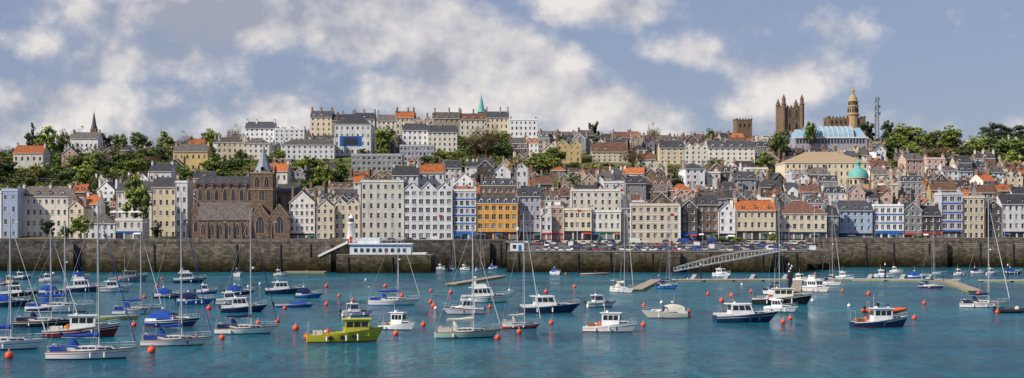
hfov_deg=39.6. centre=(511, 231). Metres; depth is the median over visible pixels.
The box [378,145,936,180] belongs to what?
garden shrubs
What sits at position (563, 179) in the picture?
stone house
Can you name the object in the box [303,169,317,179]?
tree
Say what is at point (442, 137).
white house
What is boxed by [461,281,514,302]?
flybridge motor yacht
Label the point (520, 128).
white house
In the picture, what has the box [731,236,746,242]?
tree
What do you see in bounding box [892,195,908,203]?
grey house
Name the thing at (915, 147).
tree
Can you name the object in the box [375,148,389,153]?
tree
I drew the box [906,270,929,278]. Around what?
cabin motorboat
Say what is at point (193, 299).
cabin motorboat
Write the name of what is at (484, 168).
granite house
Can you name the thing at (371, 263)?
pier head
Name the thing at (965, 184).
stone house
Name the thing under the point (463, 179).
white house
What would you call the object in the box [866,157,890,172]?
stone house
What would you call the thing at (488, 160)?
cream house
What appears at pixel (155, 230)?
tree
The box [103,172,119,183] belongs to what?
tree
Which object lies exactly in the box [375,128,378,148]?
brown house
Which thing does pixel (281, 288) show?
motor cruiser
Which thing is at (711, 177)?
white house
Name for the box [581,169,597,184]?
stone house
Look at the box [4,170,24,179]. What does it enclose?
tree
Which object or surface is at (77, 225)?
tree
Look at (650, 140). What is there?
pale grey house
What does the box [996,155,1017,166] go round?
stone house
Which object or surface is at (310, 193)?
white house
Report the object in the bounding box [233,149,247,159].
tree
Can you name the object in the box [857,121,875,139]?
tree
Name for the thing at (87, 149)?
white house
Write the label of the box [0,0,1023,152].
sky
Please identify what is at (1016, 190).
white house
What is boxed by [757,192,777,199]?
white house
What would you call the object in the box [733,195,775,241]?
cream house with shop
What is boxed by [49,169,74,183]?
tree
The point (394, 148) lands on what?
granite house
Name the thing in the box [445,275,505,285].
floating pontoon
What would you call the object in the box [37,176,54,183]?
brown house
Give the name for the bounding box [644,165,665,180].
brown house
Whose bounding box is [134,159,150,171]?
tree
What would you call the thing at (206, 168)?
tree
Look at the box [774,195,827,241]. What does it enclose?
cream house with shop
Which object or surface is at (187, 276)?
flybridge motor yacht
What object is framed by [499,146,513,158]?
tree
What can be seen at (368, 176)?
granite house
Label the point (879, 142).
brown house
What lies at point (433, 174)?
white house
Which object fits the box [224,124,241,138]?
tree
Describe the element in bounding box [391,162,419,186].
white house
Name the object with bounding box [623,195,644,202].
white house
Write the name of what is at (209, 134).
tree
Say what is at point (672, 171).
tree
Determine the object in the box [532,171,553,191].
granite house
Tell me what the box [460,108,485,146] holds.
white house
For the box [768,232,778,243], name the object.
tree
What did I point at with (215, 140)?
white house
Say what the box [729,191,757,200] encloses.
granite house
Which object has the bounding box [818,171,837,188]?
grey house
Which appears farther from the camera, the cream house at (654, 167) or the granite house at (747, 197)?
the cream house at (654, 167)
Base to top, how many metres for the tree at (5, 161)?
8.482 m
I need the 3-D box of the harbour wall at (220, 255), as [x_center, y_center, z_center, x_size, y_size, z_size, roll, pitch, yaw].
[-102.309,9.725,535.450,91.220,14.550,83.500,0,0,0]
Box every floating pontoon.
[287,270,326,272]
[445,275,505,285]
[633,279,660,290]
[672,263,849,281]
[788,265,801,292]
[849,264,959,281]
[940,278,980,291]
[978,264,1023,281]
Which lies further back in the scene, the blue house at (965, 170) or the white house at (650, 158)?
the white house at (650, 158)
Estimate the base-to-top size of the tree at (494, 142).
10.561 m
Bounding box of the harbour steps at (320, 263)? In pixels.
[294,243,330,271]
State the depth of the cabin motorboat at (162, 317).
209.52 m
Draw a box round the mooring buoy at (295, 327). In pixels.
[293,323,298,330]
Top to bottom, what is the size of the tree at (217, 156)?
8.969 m
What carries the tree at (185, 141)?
on the hillside ground
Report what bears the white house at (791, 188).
on the hillside ground
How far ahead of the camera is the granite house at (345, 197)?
595.93 m
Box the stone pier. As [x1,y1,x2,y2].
[507,251,806,271]
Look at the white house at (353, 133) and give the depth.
800.00 m
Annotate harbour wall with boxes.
[0,239,85,270]
[86,239,356,271]
[805,238,1023,266]
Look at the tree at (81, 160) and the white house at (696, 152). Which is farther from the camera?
the white house at (696, 152)
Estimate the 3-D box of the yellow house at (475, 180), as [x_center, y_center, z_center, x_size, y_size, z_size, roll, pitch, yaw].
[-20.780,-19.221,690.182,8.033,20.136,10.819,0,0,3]
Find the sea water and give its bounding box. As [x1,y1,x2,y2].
[0,263,1023,377]
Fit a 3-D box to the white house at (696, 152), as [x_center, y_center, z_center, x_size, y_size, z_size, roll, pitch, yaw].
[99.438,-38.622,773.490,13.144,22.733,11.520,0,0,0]
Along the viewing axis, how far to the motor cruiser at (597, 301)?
264.23 m
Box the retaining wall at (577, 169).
[550,168,622,172]
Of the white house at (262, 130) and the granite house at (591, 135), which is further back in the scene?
the white house at (262, 130)
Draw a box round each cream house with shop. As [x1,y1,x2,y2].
[563,204,591,242]
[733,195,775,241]
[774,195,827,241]
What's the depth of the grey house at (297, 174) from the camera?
719.93 m
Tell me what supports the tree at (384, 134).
on the hillside ground
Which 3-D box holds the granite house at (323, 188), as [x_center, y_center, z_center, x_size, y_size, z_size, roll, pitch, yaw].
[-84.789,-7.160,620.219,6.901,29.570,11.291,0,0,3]
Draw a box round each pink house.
[61,144,80,168]
[414,112,433,124]
[674,186,696,200]
[718,130,728,139]
[845,180,865,199]
[872,181,892,203]
[897,150,923,179]
[923,153,944,172]
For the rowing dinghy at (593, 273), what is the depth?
460.40 m
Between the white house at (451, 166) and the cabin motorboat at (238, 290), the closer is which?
the cabin motorboat at (238, 290)
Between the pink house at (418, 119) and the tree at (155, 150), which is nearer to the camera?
the tree at (155, 150)
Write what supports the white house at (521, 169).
on the hillside ground
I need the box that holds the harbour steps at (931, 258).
[915,242,946,266]
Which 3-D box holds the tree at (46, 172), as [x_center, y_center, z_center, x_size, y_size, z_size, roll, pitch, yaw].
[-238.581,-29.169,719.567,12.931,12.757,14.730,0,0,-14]
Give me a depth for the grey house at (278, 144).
840.57 m
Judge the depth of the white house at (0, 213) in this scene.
585.00 m
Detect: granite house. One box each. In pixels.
[92,145,115,165]
[110,197,115,218]
[169,155,185,167]
[310,182,326,192]
[320,160,335,169]
[323,133,333,143]
[335,191,353,201]
[348,168,370,188]
[371,168,391,179]
[387,135,401,152]
[406,157,419,165]
[477,156,492,183]
[480,174,515,196]
[509,134,525,146]
[528,165,532,175]
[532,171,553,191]
[556,129,572,136]
[558,181,570,188]
[566,167,578,175]
[574,180,598,188]
[577,127,594,139]
[600,131,611,141]
[611,136,628,150]
[623,194,641,199]
[627,173,651,183]
[646,181,668,199]
[649,188,672,202]
[656,133,670,154]
[682,132,697,144]
[720,163,738,180]
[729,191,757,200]
[758,176,781,196]
[768,136,784,159]
[780,153,795,162]
[781,192,800,201]
[807,164,828,182]
[923,172,936,180]
[931,170,949,181]
[945,150,956,165]
[957,186,971,195]
[986,197,1001,236]
[992,179,1009,196]
[1015,166,1023,183]
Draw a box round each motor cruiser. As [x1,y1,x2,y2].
[0,280,38,296]
[14,271,31,279]
[37,273,61,281]
[96,278,132,291]
[194,283,218,293]
[213,291,249,304]
[219,288,267,312]
[265,274,304,293]
[272,265,287,275]
[339,293,373,316]
[436,264,444,269]
[442,295,485,313]
[460,264,469,269]
[519,289,579,312]
[584,289,615,306]
[712,263,730,276]
[712,296,778,322]
[762,295,797,311]
[793,271,807,281]
[835,271,854,278]
[872,268,894,277]
[888,266,903,272]
[952,268,967,275]
[984,268,998,274]
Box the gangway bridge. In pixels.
[673,248,778,270]
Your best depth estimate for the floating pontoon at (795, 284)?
358.64 m
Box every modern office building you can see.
[351,154,403,171]
[400,144,434,161]
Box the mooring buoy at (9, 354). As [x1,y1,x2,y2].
[5,349,13,358]
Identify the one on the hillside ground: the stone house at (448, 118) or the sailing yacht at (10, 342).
the stone house at (448, 118)
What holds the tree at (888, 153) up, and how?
on the hillside ground
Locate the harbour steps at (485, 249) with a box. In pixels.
[457,242,489,267]
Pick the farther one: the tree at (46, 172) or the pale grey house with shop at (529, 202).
the tree at (46, 172)
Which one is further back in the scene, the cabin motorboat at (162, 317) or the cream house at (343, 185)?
the cream house at (343, 185)
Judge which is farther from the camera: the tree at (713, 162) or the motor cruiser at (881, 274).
the tree at (713, 162)
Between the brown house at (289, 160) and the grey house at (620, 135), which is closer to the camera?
the brown house at (289, 160)
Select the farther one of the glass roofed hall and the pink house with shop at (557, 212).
the glass roofed hall
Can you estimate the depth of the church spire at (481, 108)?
938.66 m
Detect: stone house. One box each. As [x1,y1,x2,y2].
[331,110,353,134]
[353,167,374,174]
[433,108,459,134]
[466,183,479,193]
[558,169,580,187]
[579,164,602,178]
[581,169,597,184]
[629,132,641,153]
[733,158,755,170]
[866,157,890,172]
[868,141,886,155]
[890,163,902,173]
[948,176,971,189]
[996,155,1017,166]
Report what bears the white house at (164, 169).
on the hillside ground
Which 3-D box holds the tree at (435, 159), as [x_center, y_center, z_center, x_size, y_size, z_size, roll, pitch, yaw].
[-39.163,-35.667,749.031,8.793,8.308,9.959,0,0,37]
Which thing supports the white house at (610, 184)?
on the hillside ground
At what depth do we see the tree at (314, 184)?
692.78 m
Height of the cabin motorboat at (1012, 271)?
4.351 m
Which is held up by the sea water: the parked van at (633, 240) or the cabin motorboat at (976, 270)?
the cabin motorboat at (976, 270)
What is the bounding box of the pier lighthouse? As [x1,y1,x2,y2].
[347,214,355,242]
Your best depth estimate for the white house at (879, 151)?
773.36 m
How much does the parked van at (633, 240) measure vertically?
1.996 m
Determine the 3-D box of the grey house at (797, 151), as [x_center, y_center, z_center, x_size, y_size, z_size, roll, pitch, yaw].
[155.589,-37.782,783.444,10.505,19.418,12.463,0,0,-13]
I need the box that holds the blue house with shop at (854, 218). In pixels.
[835,196,872,237]
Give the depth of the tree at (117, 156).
776.39 m
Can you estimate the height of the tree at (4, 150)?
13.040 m
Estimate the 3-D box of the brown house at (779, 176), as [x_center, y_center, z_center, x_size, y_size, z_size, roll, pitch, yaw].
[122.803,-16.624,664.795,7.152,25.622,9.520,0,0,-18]
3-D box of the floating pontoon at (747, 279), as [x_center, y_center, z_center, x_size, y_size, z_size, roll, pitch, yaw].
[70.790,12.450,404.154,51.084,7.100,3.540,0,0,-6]
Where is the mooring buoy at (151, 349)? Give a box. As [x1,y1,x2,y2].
[147,344,155,352]
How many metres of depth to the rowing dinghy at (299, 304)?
264.46 m
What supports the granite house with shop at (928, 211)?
on the hillside ground
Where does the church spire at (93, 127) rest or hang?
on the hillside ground
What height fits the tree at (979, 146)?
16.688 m
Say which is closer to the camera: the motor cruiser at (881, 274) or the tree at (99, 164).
the motor cruiser at (881, 274)
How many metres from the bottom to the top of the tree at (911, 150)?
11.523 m
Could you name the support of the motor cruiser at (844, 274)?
on the sea water
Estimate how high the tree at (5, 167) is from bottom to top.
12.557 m
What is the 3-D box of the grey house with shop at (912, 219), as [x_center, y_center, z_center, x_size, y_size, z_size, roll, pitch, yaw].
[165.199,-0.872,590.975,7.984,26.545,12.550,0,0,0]
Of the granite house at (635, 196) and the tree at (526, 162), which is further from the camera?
the tree at (526, 162)
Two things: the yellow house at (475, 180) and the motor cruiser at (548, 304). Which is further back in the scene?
the yellow house at (475, 180)
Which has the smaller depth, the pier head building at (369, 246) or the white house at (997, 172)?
the pier head building at (369, 246)
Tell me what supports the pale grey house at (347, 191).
on the hillside ground
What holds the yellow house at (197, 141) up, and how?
on the hillside ground
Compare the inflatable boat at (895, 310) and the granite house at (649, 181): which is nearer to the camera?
the inflatable boat at (895, 310)
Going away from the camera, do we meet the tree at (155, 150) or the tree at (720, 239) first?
the tree at (720, 239)
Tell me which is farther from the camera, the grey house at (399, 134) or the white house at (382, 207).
the grey house at (399, 134)
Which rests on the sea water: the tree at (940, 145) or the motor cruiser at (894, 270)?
the motor cruiser at (894, 270)
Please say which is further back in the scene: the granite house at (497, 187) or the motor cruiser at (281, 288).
the granite house at (497, 187)
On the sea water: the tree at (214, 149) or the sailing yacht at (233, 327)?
the sailing yacht at (233, 327)
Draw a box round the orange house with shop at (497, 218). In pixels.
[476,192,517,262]
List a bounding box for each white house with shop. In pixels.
[114,218,149,238]
[289,186,316,238]
[453,184,476,239]
[540,206,551,242]
[591,204,619,241]
[718,198,735,240]
[870,200,903,237]
[995,190,1023,236]
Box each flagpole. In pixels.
[577,208,580,241]
[620,188,623,244]
[814,205,817,242]
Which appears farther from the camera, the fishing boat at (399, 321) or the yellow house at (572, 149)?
the yellow house at (572, 149)
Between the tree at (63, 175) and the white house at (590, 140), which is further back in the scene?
the white house at (590, 140)
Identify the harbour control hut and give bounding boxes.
[509,227,524,250]
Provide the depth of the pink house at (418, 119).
885.00 m
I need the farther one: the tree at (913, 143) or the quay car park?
the tree at (913, 143)
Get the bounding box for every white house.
[0,187,5,237]
[13,142,49,169]
[22,183,75,235]
[70,129,102,149]
[74,144,93,155]
[84,215,115,238]
[86,190,105,217]
[96,178,118,204]
[99,173,114,183]
[116,177,153,235]
[128,171,148,180]
[148,160,176,180]
[174,177,193,237]
[213,134,228,153]
[242,135,271,159]
[245,119,276,144]
[269,161,290,183]
[274,126,306,143]
[274,158,283,162]
[281,136,336,159]
[307,188,321,197]
[319,188,334,203]
[334,111,374,155]
[353,171,365,195]
[354,109,376,129]
[360,176,405,239]
[377,110,395,132]
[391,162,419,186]
[402,120,427,143]
[403,177,452,239]
[407,160,418,165]
[419,159,445,188]
[428,122,457,151]
[438,157,461,179]
[445,175,454,185]
[454,169,474,186]
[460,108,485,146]
[465,157,479,179]
[493,160,510,177]
[510,117,536,138]
[515,163,527,187]
[525,137,537,152]
[539,128,556,138]
[544,189,560,211]
[551,185,570,207]
[570,185,619,209]
[589,137,605,152]
[597,168,615,188]
[603,177,624,193]
[623,165,644,175]
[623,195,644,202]
[635,149,655,166]
[678,159,694,174]
[679,159,704,187]
[683,140,707,164]
[705,167,719,186]
[706,137,754,164]
[726,162,741,170]
[728,129,743,136]
[743,164,767,176]
[755,134,771,141]
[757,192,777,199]
[782,179,798,197]
[792,168,809,183]
[808,145,820,151]
[809,177,815,183]
[819,184,845,204]
[856,146,867,160]
[857,180,870,188]
[863,186,878,203]
[867,164,887,179]
[869,143,885,160]
[915,195,933,204]
[923,165,938,175]
[935,162,957,179]
[969,169,994,187]
[973,148,994,160]
[985,162,1003,182]
[1008,183,1023,193]
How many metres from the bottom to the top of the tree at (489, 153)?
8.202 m
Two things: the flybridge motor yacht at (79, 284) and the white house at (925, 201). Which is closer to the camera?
the flybridge motor yacht at (79, 284)
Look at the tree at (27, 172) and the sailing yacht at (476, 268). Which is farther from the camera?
the tree at (27, 172)
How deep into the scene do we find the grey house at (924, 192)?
637.51 m
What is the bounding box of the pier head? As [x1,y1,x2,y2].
[336,254,434,272]
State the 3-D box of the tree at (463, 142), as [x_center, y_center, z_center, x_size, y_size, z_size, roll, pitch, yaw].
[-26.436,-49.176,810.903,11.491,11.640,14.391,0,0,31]
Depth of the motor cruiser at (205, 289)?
320.31 m
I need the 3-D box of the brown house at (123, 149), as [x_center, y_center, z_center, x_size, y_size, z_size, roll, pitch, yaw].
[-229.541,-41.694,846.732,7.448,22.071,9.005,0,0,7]
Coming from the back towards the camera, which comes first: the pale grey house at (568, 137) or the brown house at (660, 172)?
the pale grey house at (568, 137)
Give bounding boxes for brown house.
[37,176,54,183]
[73,180,93,195]
[76,196,85,200]
[117,143,134,154]
[272,156,294,167]
[309,134,323,138]
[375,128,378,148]
[448,183,465,188]
[510,141,528,158]
[528,174,539,185]
[551,163,565,180]
[629,142,647,159]
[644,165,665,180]
[671,191,692,202]
[707,159,723,170]
[762,150,780,170]
[763,169,786,188]
[802,191,823,196]
[870,138,881,143]
[893,148,908,166]
[934,178,956,183]
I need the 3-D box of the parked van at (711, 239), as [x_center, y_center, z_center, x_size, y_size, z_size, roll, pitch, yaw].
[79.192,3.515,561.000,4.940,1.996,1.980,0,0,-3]
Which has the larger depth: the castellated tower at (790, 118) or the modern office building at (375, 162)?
the castellated tower at (790, 118)
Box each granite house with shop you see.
[678,196,697,241]
[695,190,718,241]
[920,202,941,237]
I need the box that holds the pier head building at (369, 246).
[318,238,427,256]
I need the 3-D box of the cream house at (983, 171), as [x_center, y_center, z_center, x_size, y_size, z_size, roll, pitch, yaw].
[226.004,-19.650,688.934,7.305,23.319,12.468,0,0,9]
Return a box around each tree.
[0,146,10,153]
[0,162,18,178]
[1,157,12,164]
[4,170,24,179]
[5,177,26,187]
[12,172,38,187]
[13,165,29,175]
[13,165,43,180]
[24,123,37,144]
[28,162,52,176]
[33,125,58,149]
[40,218,54,238]
[43,178,60,185]
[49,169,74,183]
[50,153,56,161]
[51,164,63,170]
[52,157,61,164]
[54,128,70,152]
[54,147,83,158]
[58,179,73,185]
[59,226,74,238]
[62,154,82,168]
[69,166,84,177]
[70,213,93,238]
[71,164,96,183]
[75,157,93,168]
[79,158,97,169]
[82,150,109,169]
[87,179,98,192]
[94,141,119,151]
[94,156,116,169]
[97,165,115,176]
[101,133,112,148]
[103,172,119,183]
[105,201,109,210]
[107,150,136,162]
[109,167,127,176]
[111,133,129,147]
[111,159,128,169]
[120,173,153,217]
[121,158,147,172]
[129,132,153,149]
[130,147,154,161]
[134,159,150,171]
[137,153,158,169]
[143,144,168,155]
[150,149,169,162]
[150,220,162,238]
[156,130,177,148]
[166,146,174,156]
[175,165,190,173]
[176,170,192,179]
[177,131,194,143]
[197,165,221,175]
[199,157,219,167]
[200,128,221,146]
[211,146,216,154]
[212,153,221,160]
[216,169,227,175]
[218,155,231,165]
[219,161,239,173]
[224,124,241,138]
[226,170,240,175]
[229,156,250,169]
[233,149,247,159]
[239,170,250,175]
[244,161,256,169]
[267,155,279,162]
[268,148,285,158]
[291,158,308,169]
[292,179,309,187]
[301,156,319,169]
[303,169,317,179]
[306,178,322,185]
[313,161,334,185]
[328,161,347,181]
[358,148,370,153]
[373,125,397,147]
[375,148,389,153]
[420,155,434,162]
[431,150,455,158]
[431,156,444,162]
[450,149,463,157]
[457,136,472,147]
[459,158,465,172]
[462,145,478,157]
[463,131,486,155]
[464,155,480,161]
[468,120,504,157]
[479,146,494,157]
[481,137,502,148]
[490,147,504,159]
[492,141,509,154]
[493,131,511,139]
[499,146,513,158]
[504,154,525,168]
[522,157,536,167]
[532,154,562,174]
[533,165,546,173]
[540,146,566,163]
[554,135,563,141]
[566,173,580,183]
[569,161,578,166]
[584,162,602,170]
[588,121,599,135]
[617,150,646,166]
[647,122,660,135]
[667,165,679,177]
[672,174,682,185]
[703,128,714,138]
[709,158,725,165]
[715,237,728,242]
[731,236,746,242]
[755,151,773,166]
[765,130,790,155]
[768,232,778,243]
[803,121,817,145]
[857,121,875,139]
[869,149,893,157]
[876,136,886,141]
[880,120,893,138]
[885,132,909,150]
[885,139,903,152]
[888,123,924,142]
[888,159,897,166]
[902,141,921,148]
[902,147,918,152]
[911,145,923,154]
[914,130,939,149]
[919,146,944,157]
[924,146,953,158]
[933,142,947,149]
[934,125,962,148]
[940,148,957,157]
[946,142,957,148]
[958,149,973,156]
[964,134,991,151]
[977,123,1023,140]
[983,136,1021,156]
[988,149,1004,160]
[1003,138,1023,155]
[1004,150,1023,165]
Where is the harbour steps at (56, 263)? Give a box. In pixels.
[38,243,73,270]
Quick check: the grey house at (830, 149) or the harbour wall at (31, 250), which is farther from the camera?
the grey house at (830, 149)
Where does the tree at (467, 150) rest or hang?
on the hillside ground
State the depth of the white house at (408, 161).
722.22 m
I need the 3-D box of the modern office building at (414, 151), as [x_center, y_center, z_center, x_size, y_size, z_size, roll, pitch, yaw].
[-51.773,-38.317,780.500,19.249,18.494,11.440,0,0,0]
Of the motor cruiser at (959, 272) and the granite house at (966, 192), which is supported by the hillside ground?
the granite house at (966, 192)
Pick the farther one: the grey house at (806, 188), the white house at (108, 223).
the grey house at (806, 188)
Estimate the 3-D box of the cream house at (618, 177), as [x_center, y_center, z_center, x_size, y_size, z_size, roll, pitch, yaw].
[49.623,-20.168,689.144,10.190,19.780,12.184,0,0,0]
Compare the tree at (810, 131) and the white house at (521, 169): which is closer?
the white house at (521, 169)
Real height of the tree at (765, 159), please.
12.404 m
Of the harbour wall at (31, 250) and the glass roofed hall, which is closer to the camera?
the harbour wall at (31, 250)
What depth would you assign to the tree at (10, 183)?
687.92 m
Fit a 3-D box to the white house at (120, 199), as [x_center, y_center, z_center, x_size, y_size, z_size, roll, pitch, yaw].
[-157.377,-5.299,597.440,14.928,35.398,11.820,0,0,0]
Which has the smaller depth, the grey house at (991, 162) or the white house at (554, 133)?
the grey house at (991, 162)
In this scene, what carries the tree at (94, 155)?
on the hillside ground
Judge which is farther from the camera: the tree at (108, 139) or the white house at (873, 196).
the tree at (108, 139)
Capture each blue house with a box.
[1,185,25,237]
[728,134,744,139]
[755,171,762,180]
[956,160,973,179]
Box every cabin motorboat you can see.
[0,291,33,306]
[37,283,71,294]
[70,269,90,278]
[144,300,199,326]
[152,282,183,298]
[174,283,214,304]
[224,282,254,294]
[233,268,242,276]
[293,280,322,297]
[488,265,497,269]
[550,268,560,274]
[642,301,688,317]
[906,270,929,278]
[969,262,983,273]
[1003,266,1021,273]
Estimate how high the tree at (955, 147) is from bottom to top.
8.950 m
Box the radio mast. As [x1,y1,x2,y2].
[874,97,880,139]
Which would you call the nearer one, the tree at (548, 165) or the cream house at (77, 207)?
the cream house at (77, 207)
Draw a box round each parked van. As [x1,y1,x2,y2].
[431,236,443,239]
[631,238,643,242]
[677,238,688,242]
[695,246,701,250]
[706,238,718,242]
[766,245,773,250]
[809,245,815,250]
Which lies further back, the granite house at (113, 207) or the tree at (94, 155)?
the tree at (94, 155)
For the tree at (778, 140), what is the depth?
768.85 m
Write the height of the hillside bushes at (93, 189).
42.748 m
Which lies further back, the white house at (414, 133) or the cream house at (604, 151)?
the white house at (414, 133)
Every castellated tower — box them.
[733,118,751,137]
[775,94,803,133]
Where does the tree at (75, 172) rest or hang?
on the hillside ground
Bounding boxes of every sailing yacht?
[0,216,48,349]
[13,223,77,326]
[25,222,93,312]
[45,200,137,359]
[112,228,161,314]
[140,193,211,345]
[214,211,278,333]
[368,221,420,304]
[434,221,500,337]
[448,232,455,270]
[475,229,484,269]
[501,213,540,328]
[609,184,633,292]
[655,216,677,288]
[763,205,788,294]
[821,211,840,285]
[918,214,944,288]
[959,198,1009,307]
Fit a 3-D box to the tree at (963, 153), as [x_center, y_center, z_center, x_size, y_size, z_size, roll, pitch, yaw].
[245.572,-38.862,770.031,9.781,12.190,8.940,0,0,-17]
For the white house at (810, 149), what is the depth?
810.91 m
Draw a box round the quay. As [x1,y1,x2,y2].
[382,240,505,267]
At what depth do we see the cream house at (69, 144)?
852.41 m
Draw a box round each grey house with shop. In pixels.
[518,181,540,241]
[899,198,922,237]
[934,187,963,237]
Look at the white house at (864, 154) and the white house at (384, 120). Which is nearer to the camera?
the white house at (864, 154)
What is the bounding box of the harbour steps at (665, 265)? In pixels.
[643,252,679,271]
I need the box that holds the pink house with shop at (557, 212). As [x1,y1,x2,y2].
[551,200,563,241]
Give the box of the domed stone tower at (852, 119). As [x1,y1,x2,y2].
[823,89,865,130]
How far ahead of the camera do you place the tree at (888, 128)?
927.90 m
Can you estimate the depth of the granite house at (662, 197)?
593.08 m
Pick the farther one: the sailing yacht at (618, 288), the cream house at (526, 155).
the cream house at (526, 155)
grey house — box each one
[121,174,138,180]
[273,140,284,148]
[290,164,309,182]
[331,185,357,199]
[394,133,401,143]
[510,167,515,178]
[528,169,542,177]
[538,131,553,152]
[541,190,549,207]
[560,132,576,140]
[573,130,588,153]
[611,129,629,138]
[621,193,630,241]
[623,172,645,199]
[629,129,638,136]
[641,132,655,153]
[652,175,672,187]
[669,180,690,199]
[697,186,726,205]
[712,186,732,204]
[716,177,734,192]
[728,167,756,193]
[735,189,757,196]
[737,186,761,196]
[753,138,767,158]
[772,190,791,208]
[785,146,804,155]
[785,169,807,181]
[798,179,819,198]
[800,193,829,209]
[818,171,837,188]
[821,145,836,151]
[822,201,838,237]
[868,155,881,160]
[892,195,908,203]
[896,172,923,202]
[922,184,926,197]
[970,157,984,169]
[970,181,994,200]
[983,156,996,165]
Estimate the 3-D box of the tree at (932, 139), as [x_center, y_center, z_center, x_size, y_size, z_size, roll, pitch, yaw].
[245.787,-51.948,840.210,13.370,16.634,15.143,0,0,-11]
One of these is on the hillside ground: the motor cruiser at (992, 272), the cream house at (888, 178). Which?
the cream house at (888, 178)
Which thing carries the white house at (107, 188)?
on the hillside ground
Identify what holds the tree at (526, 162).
on the hillside ground
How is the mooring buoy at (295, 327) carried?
on the sea water
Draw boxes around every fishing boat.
[0,265,18,284]
[42,299,120,337]
[109,253,148,281]
[306,302,383,342]
[378,297,414,329]
[583,298,636,331]
[752,279,812,304]
[849,306,907,327]
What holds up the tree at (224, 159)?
on the hillside ground
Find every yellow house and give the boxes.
[173,141,211,170]
[188,136,207,143]
[461,171,476,186]
[502,155,512,168]
[556,137,581,162]
[926,178,957,202]
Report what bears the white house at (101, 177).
on the hillside ground
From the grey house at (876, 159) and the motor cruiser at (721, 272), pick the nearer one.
the motor cruiser at (721, 272)
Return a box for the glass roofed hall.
[788,126,867,150]
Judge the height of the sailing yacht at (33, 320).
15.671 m
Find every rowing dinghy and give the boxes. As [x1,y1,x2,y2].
[86,313,140,319]
[273,301,313,306]
[579,272,608,274]
[931,271,946,273]
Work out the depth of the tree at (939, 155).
780.10 m
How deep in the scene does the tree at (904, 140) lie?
838.12 m
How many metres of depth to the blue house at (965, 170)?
685.91 m
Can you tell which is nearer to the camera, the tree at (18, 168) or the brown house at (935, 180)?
the brown house at (935, 180)
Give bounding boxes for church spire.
[90,113,97,131]
[477,95,483,112]
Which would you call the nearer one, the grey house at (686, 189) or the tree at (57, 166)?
the grey house at (686, 189)
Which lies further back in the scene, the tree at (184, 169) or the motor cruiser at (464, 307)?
the tree at (184, 169)
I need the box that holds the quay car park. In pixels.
[508,242,829,269]
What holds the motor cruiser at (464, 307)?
on the sea water
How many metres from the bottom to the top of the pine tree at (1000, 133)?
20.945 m
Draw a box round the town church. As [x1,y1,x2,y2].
[191,140,301,238]
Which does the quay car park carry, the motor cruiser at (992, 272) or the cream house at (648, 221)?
the cream house at (648, 221)
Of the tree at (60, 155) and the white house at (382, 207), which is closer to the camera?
the white house at (382, 207)
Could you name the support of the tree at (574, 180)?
on the hillside ground
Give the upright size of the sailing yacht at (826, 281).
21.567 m
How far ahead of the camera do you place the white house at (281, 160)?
717.68 m
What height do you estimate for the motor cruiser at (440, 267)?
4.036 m
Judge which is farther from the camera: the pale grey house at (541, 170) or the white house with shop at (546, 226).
the pale grey house at (541, 170)
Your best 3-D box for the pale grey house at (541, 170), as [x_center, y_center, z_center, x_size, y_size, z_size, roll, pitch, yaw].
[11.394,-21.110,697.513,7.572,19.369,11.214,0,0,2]
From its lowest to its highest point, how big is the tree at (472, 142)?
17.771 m
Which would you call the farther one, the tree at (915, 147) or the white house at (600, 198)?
the tree at (915, 147)
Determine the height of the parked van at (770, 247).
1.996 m
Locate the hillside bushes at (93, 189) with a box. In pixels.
[0,160,349,204]
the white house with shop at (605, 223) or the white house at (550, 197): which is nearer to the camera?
the white house with shop at (605, 223)
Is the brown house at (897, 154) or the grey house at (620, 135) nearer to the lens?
the brown house at (897, 154)
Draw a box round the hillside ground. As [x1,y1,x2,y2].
[0,147,1023,238]
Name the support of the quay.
in the sea water
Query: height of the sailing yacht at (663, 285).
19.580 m
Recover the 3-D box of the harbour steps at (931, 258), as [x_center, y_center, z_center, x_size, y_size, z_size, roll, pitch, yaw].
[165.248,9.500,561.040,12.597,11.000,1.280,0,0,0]
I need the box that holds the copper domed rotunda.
[840,158,868,190]
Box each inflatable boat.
[861,302,906,312]
[992,301,1023,312]
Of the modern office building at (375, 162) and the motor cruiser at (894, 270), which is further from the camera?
the modern office building at (375, 162)
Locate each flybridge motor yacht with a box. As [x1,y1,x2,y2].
[64,275,105,291]
[173,268,206,282]
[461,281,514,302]
[802,273,829,291]
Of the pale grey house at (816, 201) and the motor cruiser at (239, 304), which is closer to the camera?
the motor cruiser at (239, 304)
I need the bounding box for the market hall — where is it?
[775,152,868,185]
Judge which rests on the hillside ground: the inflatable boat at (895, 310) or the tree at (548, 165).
the tree at (548, 165)
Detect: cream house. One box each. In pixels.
[67,142,78,148]
[68,197,91,238]
[151,173,179,235]
[193,167,216,185]
[216,133,243,160]
[310,106,332,134]
[316,195,335,238]
[328,179,352,192]
[334,194,360,240]
[396,107,414,132]
[474,155,490,163]
[486,106,508,145]
[513,150,531,167]
[542,141,555,154]
[590,140,627,162]
[604,170,624,180]
[609,165,622,173]
[629,199,680,242]
[646,160,667,175]
[657,137,684,163]
[691,181,706,189]
[843,148,858,158]
[870,172,892,188]
[878,179,898,201]
[890,167,905,179]
[949,152,971,166]
[962,192,985,237]
[973,167,985,175]
[1001,160,1015,173]
[1003,170,1022,186]
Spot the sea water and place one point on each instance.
(943, 335)
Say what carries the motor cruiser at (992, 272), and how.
on the sea water
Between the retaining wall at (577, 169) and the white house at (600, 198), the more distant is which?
the retaining wall at (577, 169)
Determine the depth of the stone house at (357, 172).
718.27 m
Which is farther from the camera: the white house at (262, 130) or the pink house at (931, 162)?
the white house at (262, 130)
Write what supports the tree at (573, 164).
on the hillside ground
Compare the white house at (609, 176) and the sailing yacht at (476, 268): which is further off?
the white house at (609, 176)
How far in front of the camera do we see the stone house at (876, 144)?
811.28 m

